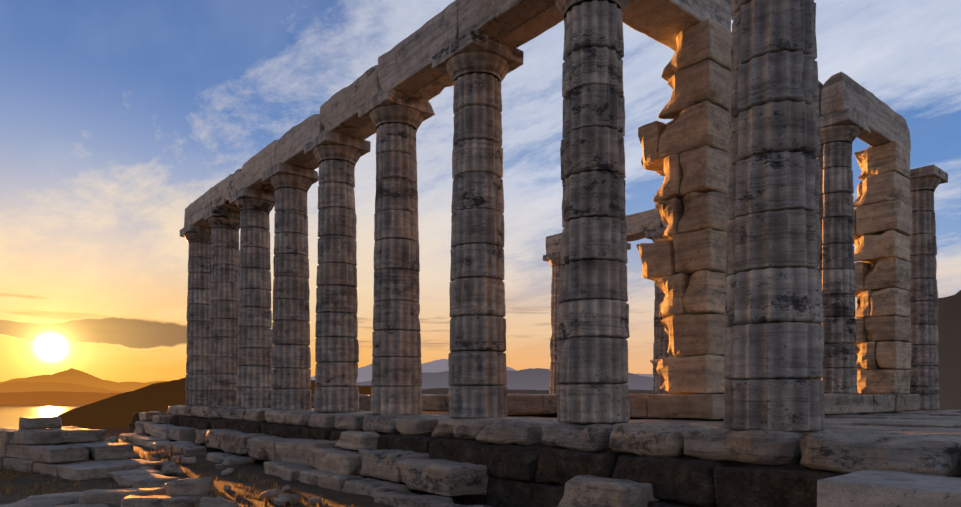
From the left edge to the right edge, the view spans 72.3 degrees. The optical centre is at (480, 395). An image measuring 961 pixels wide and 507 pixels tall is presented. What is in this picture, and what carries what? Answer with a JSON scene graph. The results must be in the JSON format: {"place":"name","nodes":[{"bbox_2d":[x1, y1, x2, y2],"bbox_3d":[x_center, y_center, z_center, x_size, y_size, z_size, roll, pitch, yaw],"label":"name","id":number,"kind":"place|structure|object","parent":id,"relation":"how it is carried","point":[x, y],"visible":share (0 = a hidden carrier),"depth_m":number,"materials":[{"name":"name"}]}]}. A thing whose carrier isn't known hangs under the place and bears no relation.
{"place":"outdoors","nodes":[
{"label":"outdoors","id":0,"kind":"place"},
{"bbox_2d":[0,391,120,404],"bbox_3d":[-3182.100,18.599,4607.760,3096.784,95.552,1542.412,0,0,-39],"label":"mountain ridge","id":1,"kind":"structure","parent":0,"point":[48,398],"depth_m":4269.98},
{"bbox_2d":[0,381,124,392],"bbox_3d":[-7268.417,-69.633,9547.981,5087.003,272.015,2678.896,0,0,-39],"label":"mountain ridge","id":2,"kind":"structure","parent":0,"point":[21,386],"depth_m":9588.12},
{"bbox_2d":[0,405,129,440],"bbox_3d":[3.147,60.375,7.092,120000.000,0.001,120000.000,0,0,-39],"label":"sea","id":3,"kind":"structure","parent":0,"point":[10,415],"depth_m":2173.49,"materials":[{"name":"orange liquid"}]},
{"bbox_2d":[52,368,99,378],"bbox_3d":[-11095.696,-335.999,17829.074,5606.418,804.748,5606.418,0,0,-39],"label":"mountain peak","id":4,"kind":"structure","parent":0,"point":[70,371],"depth_m":17634.70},
{"bbox_2d":[0,374,167,391],"bbox_3d":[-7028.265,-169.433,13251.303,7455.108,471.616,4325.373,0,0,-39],"label":"mountain ridge","id":5,"kind":"structure","parent":0,"point":[79,379],"depth_m":12386.36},
{"bbox_2d":[57,378,374,427],"bbox_3d":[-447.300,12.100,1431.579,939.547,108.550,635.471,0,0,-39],"label":"headland","id":6,"kind":"structure","parent":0,"point":[118,410],"depth_m":1270.81,"materials":[{"name":"brown soil"}]},
{"bbox_2d":[0,440,492,506],"bbox_3d":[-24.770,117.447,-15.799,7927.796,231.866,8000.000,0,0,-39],"label":"ground","id":7,"kind":"structure","parent":0,"point":[333,498],"depth_m":11.77,"materials":[{"name":"brown soil"}]},
{"bbox_2d":[0,416,237,506],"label":"stone blocks","id":8,"kind":"structure","parent":7,"relation":"on","point":[50,445],"depth_m":13.42,"materials":[{"name":"stone"}]},
{"bbox_2d":[0,435,358,506],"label":"grass tufts","id":9,"kind":"object","parent":7,"relation":"on","point":[9,490],"visible":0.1,"depth_m":11.95,"materials":[{"name":"brown plant"}]},
{"bbox_2d":[106,436,321,505],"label":"rubble stones","id":10,"kind":"object","parent":7,"relation":"on","point":[168,468],"visible":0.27,"depth_m":13.12,"materials":[{"name":"stone"}]},
{"bbox_2d":[119,394,960,506],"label":"stylobate steps","id":11,"kind":"structure","parent":7,"relation":"on","point":[891,432],"depth_m":9.85,"materials":[{"name":"stone"}]},
{"bbox_2d":[180,224,211,405],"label":"column","id":12,"kind":"structure","parent":11,"relation":"on","point":[198,238],"depth_m":22.32,"materials":[{"name":"stone"}]},
{"bbox_2d":[203,207,241,406],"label":"column","id":13,"kind":"structure","parent":11,"relation":"on","point":[224,309],"depth_m":20.38,"materials":[{"name":"stone"}]},
{"bbox_2d":[229,187,274,407],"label":"column","id":14,"kind":"structure","parent":11,"relation":"on","point":[254,345],"depth_m":18.44,"materials":[{"name":"stone"}]},
{"bbox_2d":[262,162,318,409],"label":"column","id":15,"kind":"structure","parent":11,"relation":"on","point":[291,353],"depth_m":16.49,"materials":[{"name":"stone"}]},
{"bbox_2d":[304,129,370,411],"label":"column","id":16,"kind":"structure","parent":11,"relation":"on","point":[337,155],"depth_m":14.54,"materials":[{"name":"stone"}]},
{"bbox_2d":[358,87,434,414],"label":"column","id":17,"kind":"structure","parent":11,"relation":"on","point":[396,118],"depth_m":12.58,"materials":[{"name":"stone"}]},
{"bbox_2d":[432,28,523,417],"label":"column","id":18,"kind":"structure","parent":11,"relation":"on","point":[476,66],"depth_m":10.63,"materials":[{"name":"stone"}]},
{"bbox_2d":[184,0,910,253],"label":"architrave beams","id":19,"kind":"structure","parent":18,"relation":"on","point":[404,66],"depth_m":12.59,"materials":[{"name":"stone"}]},
{"bbox_2d":[543,251,563,393],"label":"column","id":20,"kind":"structure","parent":11,"relation":"on","point":[553,260],"depth_m":26.50,"materials":[{"name":"stone"}]},
{"bbox_2d":[541,0,635,423],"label":"column","id":21,"kind":"structure","parent":11,"relation":"on","point":[592,358],"depth_m":8.68,"materials":[{"name":"stone"}]},
{"bbox_2d":[645,226,675,393],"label":"column","id":22,"kind":"structure","parent":11,"relation":"on","point":[661,343],"depth_m":22.66,"materials":[{"name":"stone"}]},
{"bbox_2d":[636,19,911,393],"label":"stone pillars","id":23,"kind":"structure","parent":11,"relation":"on","point":[686,155],"depth_m":10.37,"materials":[{"name":"stone"}]},
{"bbox_2d":[723,0,825,431],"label":"column","id":24,"kind":"structure","parent":11,"relation":"on","point":[773,342],"depth_m":6.73,"materials":[{"name":"stone"}]},
{"bbox_2d":[815,108,869,393],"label":"column","id":25,"kind":"structure","parent":11,"relation":"on","point":[843,129],"depth_m":13.49,"materials":[{"name":"stone"}]},
{"bbox_2d":[906,164,947,409],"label":"column","id":26,"kind":"structure","parent":11,"relation":"on","point":[925,181],"depth_m":16.65,"materials":[{"name":"stone"}]},
{"bbox_2d":[129,410,960,506],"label":"stone foundation","id":27,"kind":"object","parent":7,"relation":"on","point":[538,474],"visible":0.27,"depth_m":8.28,"materials":[{"name":"grey stone"}]},
{"bbox_2d":[817,470,960,506],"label":"stone block","id":28,"kind":"object","parent":7,"relation":"on","point":[870,488],"visible":1,"depth_m":4.81,"materials":[{"name":"stone"}]},
{"bbox_2d":[311,359,516,381],"bbox_3d":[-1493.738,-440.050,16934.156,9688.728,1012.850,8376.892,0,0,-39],"label":"mountain","id":29,"kind":"structure","parent":0,"point":[365,372],"depth_m":16237.97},
{"bbox_2d":[0,0,960,382],"label":"sky","id":30,"kind":"structure","parent":0,"point":[117,116],"materials":[{"name":"blue"}]},
{"bbox_2d":[357,368,652,389],"bbox_3d":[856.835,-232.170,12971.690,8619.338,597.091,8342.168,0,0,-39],"label":"mountain","id":31,"kind":"structure","parent":0,"point":[532,379],"depth_m":12060.43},
{"bbox_2d":[636,373,653,376],"bbox_3d":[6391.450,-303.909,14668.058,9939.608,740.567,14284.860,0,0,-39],"label":"mountain","id":32,"kind":"structure","parent":0,"point":[649,375],"depth_m":15193.65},
{"bbox_2d":[364,388,960,410],"bbox_3d":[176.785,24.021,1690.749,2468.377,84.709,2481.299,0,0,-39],"label":"hill","id":33,"kind":"structure","parent":0,"point":[949,403],"depth_m":1509.58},
{"bbox_2d":[855,290,960,396],"bbox_3d":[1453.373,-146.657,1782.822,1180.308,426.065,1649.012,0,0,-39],"label":"hill","id":34,"kind":"structure","parent":0,"point":[949,329],"depth_m":1597.10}
]}

